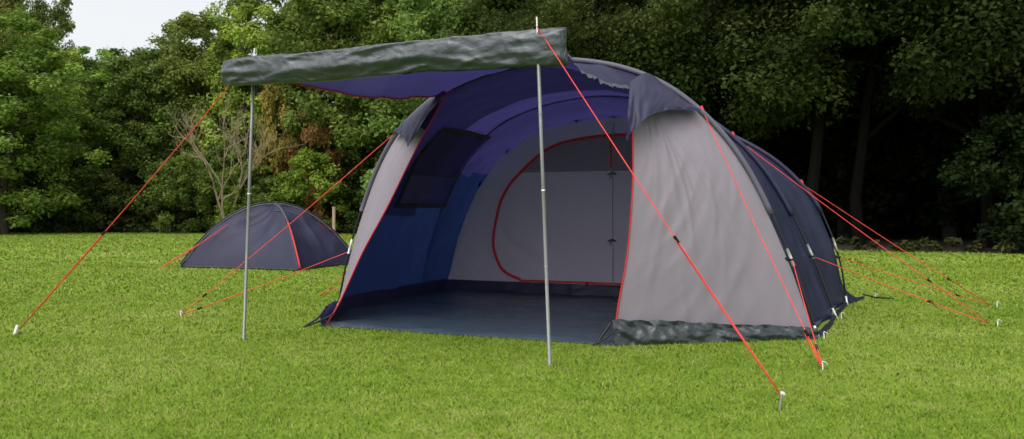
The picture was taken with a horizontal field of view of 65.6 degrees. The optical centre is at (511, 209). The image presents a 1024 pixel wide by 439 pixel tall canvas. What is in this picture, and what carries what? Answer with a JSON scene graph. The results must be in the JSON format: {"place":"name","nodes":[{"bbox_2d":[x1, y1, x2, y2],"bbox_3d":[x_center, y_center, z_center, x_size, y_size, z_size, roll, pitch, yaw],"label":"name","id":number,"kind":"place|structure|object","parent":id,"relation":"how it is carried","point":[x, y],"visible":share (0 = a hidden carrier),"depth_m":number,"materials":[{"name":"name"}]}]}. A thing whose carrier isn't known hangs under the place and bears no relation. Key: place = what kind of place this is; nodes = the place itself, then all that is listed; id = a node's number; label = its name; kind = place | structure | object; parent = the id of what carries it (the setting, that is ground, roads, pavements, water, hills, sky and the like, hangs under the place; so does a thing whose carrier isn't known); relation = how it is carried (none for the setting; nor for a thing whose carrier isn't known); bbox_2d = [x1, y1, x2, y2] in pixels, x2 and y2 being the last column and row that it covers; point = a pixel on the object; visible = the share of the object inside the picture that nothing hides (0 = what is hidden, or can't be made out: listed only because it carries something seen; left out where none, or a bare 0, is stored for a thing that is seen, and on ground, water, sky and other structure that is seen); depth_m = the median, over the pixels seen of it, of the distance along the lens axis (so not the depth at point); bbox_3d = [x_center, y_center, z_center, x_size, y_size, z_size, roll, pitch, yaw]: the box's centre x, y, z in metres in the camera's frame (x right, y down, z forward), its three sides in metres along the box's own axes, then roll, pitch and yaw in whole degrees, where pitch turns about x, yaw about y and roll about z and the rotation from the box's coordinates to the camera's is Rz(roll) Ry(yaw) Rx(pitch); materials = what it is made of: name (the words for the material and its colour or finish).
{"place":"outdoors","nodes":[
{"label":"outdoors","id":0,"kind":"place"},
{"bbox_2d":[20,235,102,328],"bbox_3d":[-3.451,0.552,6.103,0.728,0.751,0.010,0,0,8],"label":"guy rope return","id":1,"kind":"object","parent":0,"point":[67,275],"visible":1,"depth_m":6.09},
{"bbox_2d":[24,0,332,102],"label":"sky","id":2,"kind":"structure","parent":0,"point":[100,24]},
{"bbox_2d":[334,278,446,320],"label":"groundsheet wall","id":3,"kind":"structure","parent":0,"point":[363,299],"depth_m":8.08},
{"bbox_2d":[394,127,445,207],"bbox_3d":[-0.884,-0.396,7.627,0.543,0.765,0.055,0,0,22],"label":"window frame","id":4,"kind":"object","parent":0,"point":[423,150],"visible":1,"depth_m":7.65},
{"bbox_2d":[398,203,444,207],"bbox_3d":[-0.914,-0.036,8.231,0.076,0.045,1.140,0,0,22],"label":"window frame bottom","id":5,"kind":"object","parent":4,"relation":"attached to","point":[412,205],"depth_m":8.10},
{"bbox_2d":[400,175,455,203],"bbox_3d":[-0.841,-0.202,8.201,0.203,0.290,1.060,0,0,22],"label":"window pane","id":6,"kind":"object","parent":4,"relation":"in","point":[427,189],"visible":1,"depth_m":8.10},
{"bbox_2d":[412,172,457,178],"bbox_3d":[-0.760,-0.346,8.169,0.058,0.025,1.061,0,0,20],"label":"window frame","id":7,"kind":"object","parent":4,"relation":"attached to","point":[429,174],"visible":1,"depth_m":8.07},
{"bbox_2d":[442,127,490,140],"bbox_3d":[-0.427,-0.756,8.032,0.131,0.045,1.140,0,0,22],"label":"window frame top","id":8,"kind":"object","parent":4,"relation":"attached to","point":[476,135],"depth_m":7.89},
{"bbox_2d":[444,138,489,207],"bbox_3d":[-0.481,-0.396,8.651,0.564,0.765,0.055,0,0,22],"label":"window frame","id":9,"kind":"object","parent":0,"point":[461,171],"visible":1,"depth_m":8.69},
{"bbox_2d":[0,226,1020,252],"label":"woodland floor","id":10,"kind":"structure","parent":0,"point":[884,243],"depth_m":22.09,"materials":[{"name":"brown plant"}]},
{"bbox_2d":[0,0,47,211],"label":"broadleaf tree","id":11,"kind":"object","parent":10,"relation":"on","point":[5,5],"visible":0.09,"depth_m":35.58,"materials":[{"name":"green plant"}]},
{"bbox_2d":[0,140,52,230],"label":"shrub","id":12,"kind":"object","parent":10,"relation":"on","point":[21,183],"visible":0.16,"depth_m":33.16,"materials":[{"name":"green plant"}]},
{"bbox_2d":[0,0,93,210],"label":"broadleaf tree","id":13,"kind":"object","parent":10,"relation":"on","point":[61,16],"visible":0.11,"depth_m":35.45,"materials":[{"name":"green plant"}]},
{"bbox_2d":[2,58,92,218],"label":"broadleaf tree","id":14,"kind":"object","parent":10,"relation":"on","point":[28,118],"visible":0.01,"depth_m":35.75,"materials":[{"name":"green plant"}]},
{"bbox_2d":[10,138,87,231],"bbox_3d":[-19.314,-1.027,33.243,3.064,3.901,2.534,0,0,7],"label":"shrub","id":15,"kind":"object","parent":10,"relation":"on","point":[37,220],"visible":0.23,"depth_m":32.81,"materials":[{"name":"green plant"}]},
{"bbox_2d":[4,43,165,224],"bbox_3d":[-18.630,-3.098,35.034,6.153,8.140,5.183,0,0,-5],"label":"broadleaf tree","id":16,"kind":"object","parent":10,"relation":"on","point":[99,76],"visible":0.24,"depth_m":34.13,"materials":[{"name":"green plant"}]},
{"bbox_2d":[29,156,140,231],"bbox_3d":[-17.845,-0.656,33.333,3.833,3.170,3.641,0,0,17],"label":"shrub","id":17,"kind":"object","parent":10,"relation":"on","point":[91,185],"visible":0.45,"depth_m":32.39,"materials":[{"name":"green plant"}]},
{"bbox_2d":[14,47,179,219],"bbox_3d":[-19.361,-3.506,38.120,6.829,8.938,8.796,0,0,45],"label":"broadleaf tree","id":18,"kind":"object","parent":10,"relation":"on","point":[87,65],"visible":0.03,"depth_m":37.58,"materials":[{"name":"green plant"}]},
{"bbox_2d":[67,168,137,231],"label":"shrub","id":19,"kind":"object","parent":10,"relation":"on","point":[106,175],"visible":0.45,"depth_m":33.28,"materials":[{"name":"green plant"}]},
{"bbox_2d":[91,157,179,231],"bbox_3d":[-15.666,-0.611,33.459,3.170,3.081,3.337,0,0,-3],"label":"shrub","id":20,"kind":"object","parent":10,"relation":"on","point":[121,187],"visible":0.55,"depth_m":32.59,"materials":[{"name":"green plant"}]},
{"bbox_2d":[63,45,221,225],"bbox_3d":[-15.923,-3.143,34.644,5.312,8.211,6.843,0,0,31],"label":"broadleaf tree","id":21,"kind":"object","parent":10,"relation":"on","point":[138,77],"visible":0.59,"depth_m":33.59,"materials":[{"name":"green plant"}]},
{"bbox_2d":[132,196,202,229],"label":"shrub","id":22,"kind":"object","parent":10,"relation":"on","point":[192,210],"visible":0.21,"depth_m":33.27,"materials":[{"name":"green plant"}]},
{"bbox_2d":[99,19,239,220],"bbox_3d":[-15.760,-4.213,38.685,7.805,10.380,6.373,0,0,-30],"label":"broadleaf tree","id":23,"kind":"object","parent":10,"relation":"on","point":[159,40],"visible":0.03,"depth_m":37.87,"materials":[{"name":"green plant"}]},
{"bbox_2d":[161,189,223,231],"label":"shrub","id":24,"kind":"object","parent":10,"relation":"on","point":[177,216],"visible":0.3,"depth_m":32.74,"materials":[{"name":"green plant"}]},
{"bbox_2d":[119,7,273,222],"bbox_3d":[-13.823,-4.006,35.264,6.376,9.964,5.206,0,0,-14],"label":"broadleaf tree","id":25,"kind":"object","parent":10,"relation":"on","point":[185,21],"visible":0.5,"depth_m":34.21,"materials":[{"name":"green plant"}]},
{"bbox_2d":[185,135,255,229],"bbox_3d":[-12.037,-1.109,32.828,2.846,4.062,2.354,0,0,-22],"label":"shrub","id":26,"kind":"object","parent":10,"relation":"on","point":[213,163],"visible":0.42,"depth_m":32.44,"materials":[{"name":"green plant"}]},
{"bbox_2d":[202,164,276,229],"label":"shrub","id":27,"kind":"object","parent":10,"relation":"on","point":[214,201],"visible":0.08,"depth_m":32.26,"materials":[{"name":"green plant"}]},
{"bbox_2d":[154,1,331,216],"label":"broadleaf tree","id":28,"kind":"object","parent":10,"relation":"on","point":[241,40],"visible":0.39,"depth_m":33.57,"materials":[{"name":"green plant"}]},
{"bbox_2d":[204,0,325,167],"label":"broadleaf tree","id":29,"kind":"object","parent":10,"relation":"on","point":[255,3],"visible":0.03,"depth_m":38.16,"materials":[{"name":"green plant"}]},
{"bbox_2d":[240,175,304,205],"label":"shrub","id":30,"kind":"object","parent":10,"relation":"on","point":[257,183],"visible":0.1,"depth_m":32.61,"materials":[{"name":"green plant"}]},
{"bbox_2d":[253,84,299,203],"bbox_3d":[-9.521,-2.256,32.470,2.119,6.314,2.562,0,0,-27],"label":"shrub","id":31,"kind":"object","parent":10,"relation":"on","point":[268,102],"visible":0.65,"depth_m":31.97,"materials":[{"name":"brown plant"}]},
{"bbox_2d":[270,147,350,231],"bbox_3d":[-7.739,-0.730,30.817,3.042,3.317,2.516,0,0,32],"label":"shrub","id":32,"kind":"object","parent":10,"relation":"on","point":[321,159],"visible":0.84,"depth_m":30.39,"materials":[{"name":"green plant"}]},
{"bbox_2d":[277,108,347,230],"bbox_3d":[-7.970,-1.595,32.028,2.673,5.013,2.814,0,0,34],"label":"shrub","id":33,"kind":"object","parent":10,"relation":"on","point":[322,139],"visible":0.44,"depth_m":31.40,"materials":[{"name":"green plant"}]},
{"bbox_2d":[260,0,370,175],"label":"broadleaf tree","id":34,"kind":"object","parent":10,"relation":"on","point":[311,28],"visible":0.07,"depth_m":34.02,"materials":[{"name":"green plant"}]},
{"bbox_2d":[304,150,352,230],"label":"shrub","id":35,"kind":"object","parent":10,"relation":"on","point":[344,163],"visible":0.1,"depth_m":32.92,"materials":[{"name":"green plant"}]},
{"bbox_2d":[260,0,405,212],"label":"broadleaf tree","id":36,"kind":"object","parent":10,"relation":"on","point":[298,101],"visible":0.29,"depth_m":32.03,"materials":[{"name":"green plant"}]},
{"bbox_2d":[293,0,400,216],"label":"broadleaf tree","id":37,"kind":"object","parent":10,"relation":"on","point":[346,35],"visible":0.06,"depth_m":33.82,"materials":[{"name":"green plant"}]},
{"bbox_2d":[324,162,373,232],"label":"shrub","id":38,"kind":"object","parent":10,"relation":"on","point":[360,167],"visible":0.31,"depth_m":31.60,"materials":[{"name":"green plant"}]},
{"bbox_2d":[321,144,380,231],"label":"shrub","id":39,"kind":"object","parent":10,"relation":"on","point":[353,183],"visible":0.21,"depth_m":32.05,"materials":[{"name":"green plant"}]},
{"bbox_2d":[337,183,365,230],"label":"shrub","id":40,"kind":"object","parent":10,"relation":"on","point":[350,215],"visible":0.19,"depth_m":30.47,"materials":[{"name":"green plant"}]},
{"bbox_2d":[325,0,456,196],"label":"broadleaf tree","id":41,"kind":"object","parent":10,"relation":"on","point":[355,138],"visible":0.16,"depth_m":31.44,"materials":[{"name":"green plant"}]},
{"bbox_2d":[354,0,519,203],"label":"broadleaf tree","id":42,"kind":"object","parent":10,"relation":"on","point":[424,21],"visible":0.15,"depth_m":28.43,"materials":[{"name":"green plant"}]},
{"bbox_2d":[386,0,617,117],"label":"broadleaf tree","id":43,"kind":"object","parent":10,"relation":"on","point":[477,5],"visible":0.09,"depth_m":26.28,"materials":[{"name":"green plant"}]},
{"bbox_2d":[25,22,1005,236],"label":"woodland understorey","id":44,"kind":"object","parent":10,"relation":"on","point":[904,229],"visible":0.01,"depth_m":28.32,"materials":[{"name":"green plant"}]},
{"bbox_2d":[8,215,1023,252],"bbox_3d":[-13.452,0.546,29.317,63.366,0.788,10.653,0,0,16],"label":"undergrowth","id":45,"kind":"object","parent":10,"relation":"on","point":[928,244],"visible":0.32,"depth_m":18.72,"materials":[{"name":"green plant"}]},
{"bbox_2d":[16,1,1022,239],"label":"woodland","id":46,"kind":"object","parent":10,"relation":"on","point":[877,226],"visible":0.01,"depth_m":25.31,"materials":[{"name":"green plant"}]},
{"bbox_2d":[463,0,727,110],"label":"broadleaf tree","id":47,"kind":"object","parent":10,"relation":"on","point":[561,9],"visible":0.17,"depth_m":22.48,"materials":[{"name":"green plant"}]},
{"bbox_2d":[570,0,757,142],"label":"broadleaf tree","id":48,"kind":"object","parent":10,"relation":"on","point":[741,134],"depth_m":27.78,"materials":[{"name":"green plant"}]},
{"bbox_2d":[549,0,843,142],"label":"broadleaf tree","id":49,"kind":"object","parent":10,"relation":"on","point":[744,109],"visible":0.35,"depth_m":20.90,"materials":[{"name":"green plant"}]},
{"bbox_2d":[697,38,845,181],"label":"broadleaf tree","id":50,"kind":"object","parent":10,"relation":"on","point":[803,163],"visible":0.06,"depth_m":26.16,"materials":[{"name":"green plant"}]},
{"bbox_2d":[609,0,1023,215],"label":"broadleaf tree","id":51,"kind":"object","parent":10,"relation":"on","point":[809,13],"visible":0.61,"depth_m":19.84,"materials":[{"name":"green plant"}]},
{"bbox_2d":[705,21,978,237],"bbox_3d":[10.902,-5.530,25.396,9.802,13.016,8.257,0,0,41],"label":"broadleaf tree","id":52,"kind":"object","parent":10,"relation":"on","point":[888,145],"visible":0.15,"depth_m":23.38,"materials":[{"name":"green plant"}]},
{"bbox_2d":[718,2,998,238],"bbox_3d":[10.384,-5.981,25.516,7.901,13.890,10.177,0,0,14],"label":"broadleaf tree","id":53,"kind":"object","parent":10,"relation":"on","point":[947,138],"visible":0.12,"depth_m":23.82,"materials":[{"name":"green plant"}]},
{"bbox_2d":[714,0,1013,244],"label":"broadleaf tree","id":54,"kind":"object","parent":10,"relation":"on","point":[875,54],"visible":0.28,"depth_m":20.45,"materials":[{"name":"green plant"}]},
{"bbox_2d":[791,0,1023,247],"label":"broadleaf tree","id":55,"kind":"object","parent":10,"relation":"on","point":[1004,17],"visible":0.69,"depth_m":17.99,"materials":[{"name":"green plant"}]},
{"bbox_2d":[822,7,1021,239],"bbox_3d":[13.306,-6.094,24.149,7.523,14.152,9.214,0,0,-18],"label":"broadleaf tree","id":56,"kind":"object","parent":10,"relation":"on","point":[946,214],"visible":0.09,"depth_m":23.35,"materials":[{"name":"green plant"}]},
{"bbox_2d":[889,21,1023,129],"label":"broadleaf tree","id":57,"kind":"object","parent":10,"relation":"on","point":[1011,99],"visible":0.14,"depth_m":20.27,"materials":[{"name":"green plant"}]},
{"bbox_2d":[930,58,1023,215],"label":"broadleaf tree","id":58,"kind":"object","parent":10,"relation":"on","point":[969,129],"visible":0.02,"depth_m":22.77,"materials":[{"name":"green plant"}]},
{"bbox_2d":[936,110,1023,252],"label":"shrub","id":59,"kind":"object","parent":10,"relation":"on","point":[995,125],"visible":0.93,"depth_m":17.74,"materials":[{"name":"green plant"}]},
{"bbox_2d":[986,94,1023,249],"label":"shrub","id":60,"kind":"object","parent":10,"relation":"on","point":[1015,162],"visible":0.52,"depth_m":17.96,"materials":[{"name":"green plant"}]},
{"bbox_2d":[0,232,1023,438],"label":"lawn","id":61,"kind":"structure","parent":0,"point":[559,413],"depth_m":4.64,"materials":[{"name":"plant"}]},
{"bbox_2d":[0,7,111,233],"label":"broadleaf tree","id":62,"kind":"object","parent":61,"relation":"on","point":[30,92],"visible":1,"depth_m":30.18,"materials":[{"name":"green plant"}]},
{"bbox_2d":[140,154,217,232],"bbox_3d":[-13.033,-0.621,31.439,2.882,3.103,2.384,0,0,-9],"label":"shrub","id":63,"kind":"object","parent":61,"relation":"on","point":[184,164],"visible":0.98,"depth_m":31.02,"materials":[{"name":"green plant"}]},
{"bbox_2d":[164,86,302,218],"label":"dead tree","id":64,"kind":"object","parent":61,"relation":"on","point":[224,156],"visible":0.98,"depth_m":29.95,"materials":[{"name":"brown wood"}]},
{"bbox_2d":[213,164,280,224],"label":"shrub","id":65,"kind":"object","parent":61,"relation":"on","point":[228,201],"visible":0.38,"depth_m":30.80,"materials":[{"name":"green plant"}]},
{"bbox_2d":[242,85,254,339],"bbox_3d":[-1.933,-0.062,5.840,0.092,2.045,0.051,0,0,22],"label":"canopy pole","id":66,"kind":"object","parent":61,"relation":"on","point":[248,213],"visible":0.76,"depth_m":5.83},
{"bbox_2d":[161,201,353,270],"bbox_3d":[-3.940,0.414,13.471,3.487,1.091,2.420,0,0,0],"label":"dome tent","id":67,"kind":"object","parent":61,"relation":"on","point":[306,239],"visible":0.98,"depth_m":13.04,"materials":[{"name":"blue fabric"}]},
{"bbox_2d":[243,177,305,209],"bbox_3d":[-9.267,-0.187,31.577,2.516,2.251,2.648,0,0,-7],"label":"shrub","id":68,"kind":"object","parent":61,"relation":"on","point":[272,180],"visible":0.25,"depth_m":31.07,"materials":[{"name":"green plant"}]},
{"bbox_2d":[320,299,338,325],"bbox_3d":[-1.606,0.877,6.999,0.080,0.161,1.053,0,0,-6],"label":"mud flap","id":69,"kind":"object","parent":61,"relation":"on","point":[329,310],"visible":0.85,"depth_m":6.88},
{"bbox_2d":[330,95,444,319],"bbox_3d":[-1.234,-0.039,6.883,1.220,1.998,0.877,0,0,22],"label":"front panel","id":70,"kind":"object","parent":61,"relation":"on","point":[392,167],"visible":0.68,"depth_m":6.91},
{"bbox_2d":[326,94,446,323],"bbox_3d":[-1.045,-0.020,6.697,1.042,1.967,0.044,0,0,-21],"label":"door trim","id":71,"kind":"structure","parent":70,"relation":"attached to","point":[386,208],"depth_m":6.67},
{"bbox_2d":[392,91,446,146],"bbox_3d":[-0.839,-0.780,7.008,0.376,0.527,0.581,0,0,-27],"label":"vent hood","id":72,"kind":"object","parent":70,"relation":"attached to","point":[408,128],"visible":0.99,"depth_m":6.83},
{"bbox_2d":[536,32,551,364],"bbox_3d":[0.194,-0.064,4.900,0.095,2.049,0.052,0,0,22],"label":"canopy pole","id":73,"kind":"object","parent":61,"relation":"on","point":[544,213],"visible":1,"depth_m":4.89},
{"bbox_2d":[323,289,835,344],"bbox_3d":[0.622,0.938,7.196,4.301,0.036,2.938,0,0,22],"label":"groundsheet","id":74,"kind":"object","parent":61,"relation":"on","point":[587,319],"visible":0.67,"depth_m":6.98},
{"bbox_2d":[445,279,620,296],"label":"bedroom sill","id":75,"kind":"structure","parent":74,"relation":"on","point":[554,288],"depth_m":8.90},
{"bbox_2d":[448,117,631,285],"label":"bedroom wall","id":76,"kind":"structure","parent":74,"relation":"on","point":[580,247],"depth_m":8.87,"materials":[{"name":"fabric"}]},
{"bbox_2d":[492,133,631,279],"bbox_3d":[1.173,-0.003,8.560,3.020,1.628,0.056,0,0,22],"label":"door zip","id":77,"kind":"object","parent":76,"relation":"attached to","point":[523,169],"depth_m":8.99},
{"bbox_2d":[519,279,620,284],"bbox_3d":[1.212,0.805,8.529,2.430,0.024,0.030,0,0,22],"label":"door zipper","id":78,"kind":"object","parent":76,"relation":"attached to","point":[582,282],"visible":0.45,"depth_m":8.77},
{"bbox_2d":[523,136,631,171],"bbox_3d":[1.169,-0.602,8.568,2.280,0.373,0.051,0,0,22],"label":"panel","id":79,"kind":"object","parent":76,"relation":"attached to","point":[593,154],"visible":0.55,"depth_m":8.71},
{"bbox_2d":[612,122,613,284],"bbox_3d":[1.090,0.010,8.588,0.010,1.900,0.036,0,0,22],"label":"seam","id":80,"kind":"object","parent":76,"relation":"attached to","point":[612,204],"visible":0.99,"depth_m":8.58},
{"bbox_2d":[338,211,814,325],"bbox_3d":[0.314,-0.157,6.727,4.277,2.240,0.018,0,0,22],"label":"tent pole","id":81,"kind":"object","parent":74,"relation":"on","point":[800,284],"visible":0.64,"depth_m":6.02,"materials":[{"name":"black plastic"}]},
{"bbox_2d":[182,252,347,314],"bbox_3d":[-2.239,0.670,7.270,1.466,0.545,0.007,0,0,-17],"label":"guy rope","id":82,"kind":"object","parent":81,"relation":"attached to","point":[267,283],"visible":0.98,"depth_m":7.27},
{"bbox_2d":[181,135,392,314],"bbox_3d":[-1.987,0.105,7.168,1.922,1.674,0.007,0,0,-6],"label":"guy rope","id":83,"kind":"object","parent":81,"relation":"attached to","point":[289,224],"visible":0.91,"depth_m":7.16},
{"bbox_2d":[360,57,773,214],"bbox_3d":[0.283,-0.619,6.739,3.688,1.330,0.044,0,0,22],"label":"pole sleeve front","id":84,"kind":"object","parent":81,"relation":"attached to","point":[734,149],"visible":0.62,"depth_m":6.30,"materials":[{"name":"fabric"}]},
{"bbox_2d":[705,116,821,364],"bbox_3d":[1.675,0.090,5.481,0.007,1.704,1.565,0,0,-13],"label":"guy rope","id":85,"kind":"object","parent":81,"relation":"attached to","point":[763,243],"visible":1,"depth_m":5.36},
{"bbox_2d":[792,260,821,361],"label":"guy rope","id":86,"kind":"object","parent":81,"relation":"attached to","point":[806,310],"visible":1,"depth_m":5.34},
{"bbox_2d":[341,67,831,327],"bbox_3d":[0.664,-0.140,7.421,4.330,2.200,1.550,0,0,22],"label":"flysheet front bay","id":87,"kind":"object","parent":74,"relation":"on","point":[394,256],"visible":0.46,"depth_m":7.57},
{"bbox_2d":[414,132,484,175],"bbox_3d":[-0.610,-0.554,8.107,0.399,0.385,1.060,0,0,22],"label":"window pane","id":88,"kind":"object","parent":87,"relation":"attached to","point":[447,154],"visible":1,"depth_m":8.00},
{"bbox_2d":[299,56,637,97],"bbox_3d":[-0.454,-1.079,6.121,2.600,0.321,1.700,0,0,22],"label":"canopy","id":89,"kind":"object","parent":87,"relation":"attached to","point":[429,83],"visible":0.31,"depth_m":6.42,"materials":[{"name":"fabric"}]},
{"bbox_2d":[19,85,229,328],"bbox_3d":[-2.851,-0.097,5.995,1.948,2.050,0.007,0,0,9],"label":"guy rope","id":90,"kind":"object","parent":89,"relation":"attached to","point":[126,206],"visible":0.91,"depth_m":6.00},
{"bbox_2d":[292,83,452,99],"bbox_3d":[-1.246,-1.000,6.437,1.916,0.190,0.041,0,0,-41],"label":"canopy edge","id":91,"kind":"object","parent":89,"relation":"attached to","point":[367,96],"visible":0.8,"depth_m":6.47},
{"bbox_2d":[220,27,568,85],"bbox_3d":[-0.894,-0.996,5.364,2.684,0.245,0.128,0,0,22],"label":"rolled door flap","id":92,"kind":"object","parent":89,"relation":"attached to","point":[530,48],"visible":1,"depth_m":5.25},
{"bbox_2d":[568,54,628,88],"bbox_3d":[0.666,-0.989,5.667,0.056,0.213,1.712,0,0,28],"label":"canopy hem","id":93,"kind":"object","parent":89,"relation":"attached to","point":[606,83],"visible":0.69,"depth_m":5.64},
{"bbox_2d":[537,26,778,390],"bbox_3d":[0.734,-0.110,4.394,1.549,2.044,0.007,0,0,41],"label":"guy rope","id":94,"kind":"object","parent":89,"relation":"attached to","point":[651,202],"visible":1,"depth_m":4.38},
{"bbox_2d":[617,109,810,327],"bbox_3d":[1.433,-0.045,6.126,1.560,2.009,0.681,0,0,-10],"label":"front panel","id":95,"kind":"object","parent":74,"relation":"on","point":[683,176],"visible":0.81,"depth_m":5.87,"materials":[{"name":"fabric"}]},
{"bbox_2d":[615,131,633,319],"bbox_3d":[0.862,-0.006,5.876,0.095,1.933,0.542,0,0,22],"label":"door trim","id":96,"kind":"structure","parent":95,"relation":"attached to","point":[629,225],"depth_m":5.75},
{"bbox_2d":[626,73,700,140],"bbox_3d":[1.099,-0.781,6.085,0.750,0.578,0.315,0,0,-32],"label":"vent hood","id":97,"kind":"object","parent":95,"relation":"attached to","point":[650,94],"visible":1,"depth_m":6.00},
{"bbox_2d":[792,215,833,307],"bbox_3d":[0.890,-0.107,7.977,4.416,2.140,0.018,0,0,27],"label":"hoop pole","id":98,"kind":"object","parent":74,"relation":"on","point":[814,260],"visible":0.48,"depth_m":7.05,"materials":[{"name":"black plastic"}]},
{"bbox_2d":[487,114,794,216],"bbox_3d":[0.852,-0.557,7.996,3.783,1.253,0.044,0,0,27],"label":"pole sleeve","id":99,"kind":"object","parent":98,"relation":"attached to","point":[748,151],"visible":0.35,"depth_m":7.25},
{"bbox_2d":[748,147,960,302],"bbox_3d":[2.993,0.136,6.958,2.047,1.614,0.007,0,0,25],"label":"guy rope","id":100,"kind":"object","parent":98,"relation":"attached to","point":[840,216],"visible":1,"depth_m":7.00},
{"bbox_2d":[815,257,984,321],"bbox_3d":[3.301,0.680,6.803,1.356,0.525,0.007,0,0,24],"label":"guy rope","id":101,"kind":"object","parent":98,"relation":"attached to","point":[878,282],"visible":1,"depth_m":6.87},
{"bbox_2d":[422,96,843,310],"bbox_3d":[1.093,-0.090,8.379,4.414,2.100,1.054,0,0,25],"label":"flysheet rear bay","id":102,"kind":"object","parent":61,"relation":"on","point":[510,134],"visible":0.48,"depth_m":8.55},
{"bbox_2d":[613,319,820,345],"bbox_3d":[1.491,0.869,5.736,1.580,0.178,0.092,0,0,-10],"label":"mud flap","id":103,"kind":"object","parent":61,"relation":"on","point":[637,332],"visible":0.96,"depth_m":5.70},
{"bbox_2d":[821,212,846,295],"bbox_3d":[1.314,-0.049,8.857,4.487,2.022,0.018,0,0,25],"label":"tent pole","id":104,"kind":"object","parent":61,"relation":"on","point":[837,255],"visible":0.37,"depth_m":7.95,"materials":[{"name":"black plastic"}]},
{"bbox_2d":[735,135,822,211],"bbox_3d":[1.338,-0.509,8.846,3.960,1.114,0.044,0,0,25],"label":"pole sleeve rear","id":105,"kind":"object","parent":104,"relation":"attached to","point":[784,168],"visible":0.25,"depth_m":8.15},
{"bbox_2d":[807,187,985,302],"bbox_3d":[3.827,0.345,7.949,1.756,1.195,0.007,0,0,10],"label":"guy rope","id":106,"kind":"object","parent":104,"relation":"attached to","point":[881,236],"visible":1,"depth_m":7.97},
{"bbox_2d":[840,257,977,301],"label":"guy rope","id":107,"kind":"object","parent":104,"relation":"attached to","point":[900,277],"visible":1,"depth_m":7.89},
{"bbox_2d":[819,296,864,335],"bbox_3d":[2.979,0.931,7.213,0.104,0.055,2.930,0,0,30],"label":"mud flap side","id":108,"kind":"object","parent":61,"relation":"on","point":[826,327],"visible":0.95,"depth_m":7.13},
{"bbox_2d":[840,277,856,301],"bbox_3d":[1.567,-0.031,9.457,4.813,1.982,1.303,0,0,25],"label":"flysheet rear end","id":109,"kind":"object","parent":61,"relation":"on","point":[849,296],"visible":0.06,"depth_m":8.10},
{"bbox_2d":[675,239,779,394],"bbox_3d":[1.092,0.537,4.067,0.580,0.750,0.010,0,0,40],"label":"guy rope return","id":110,"kind":"object","parent":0,"point":[728,318],"visible":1,"depth_m":4.05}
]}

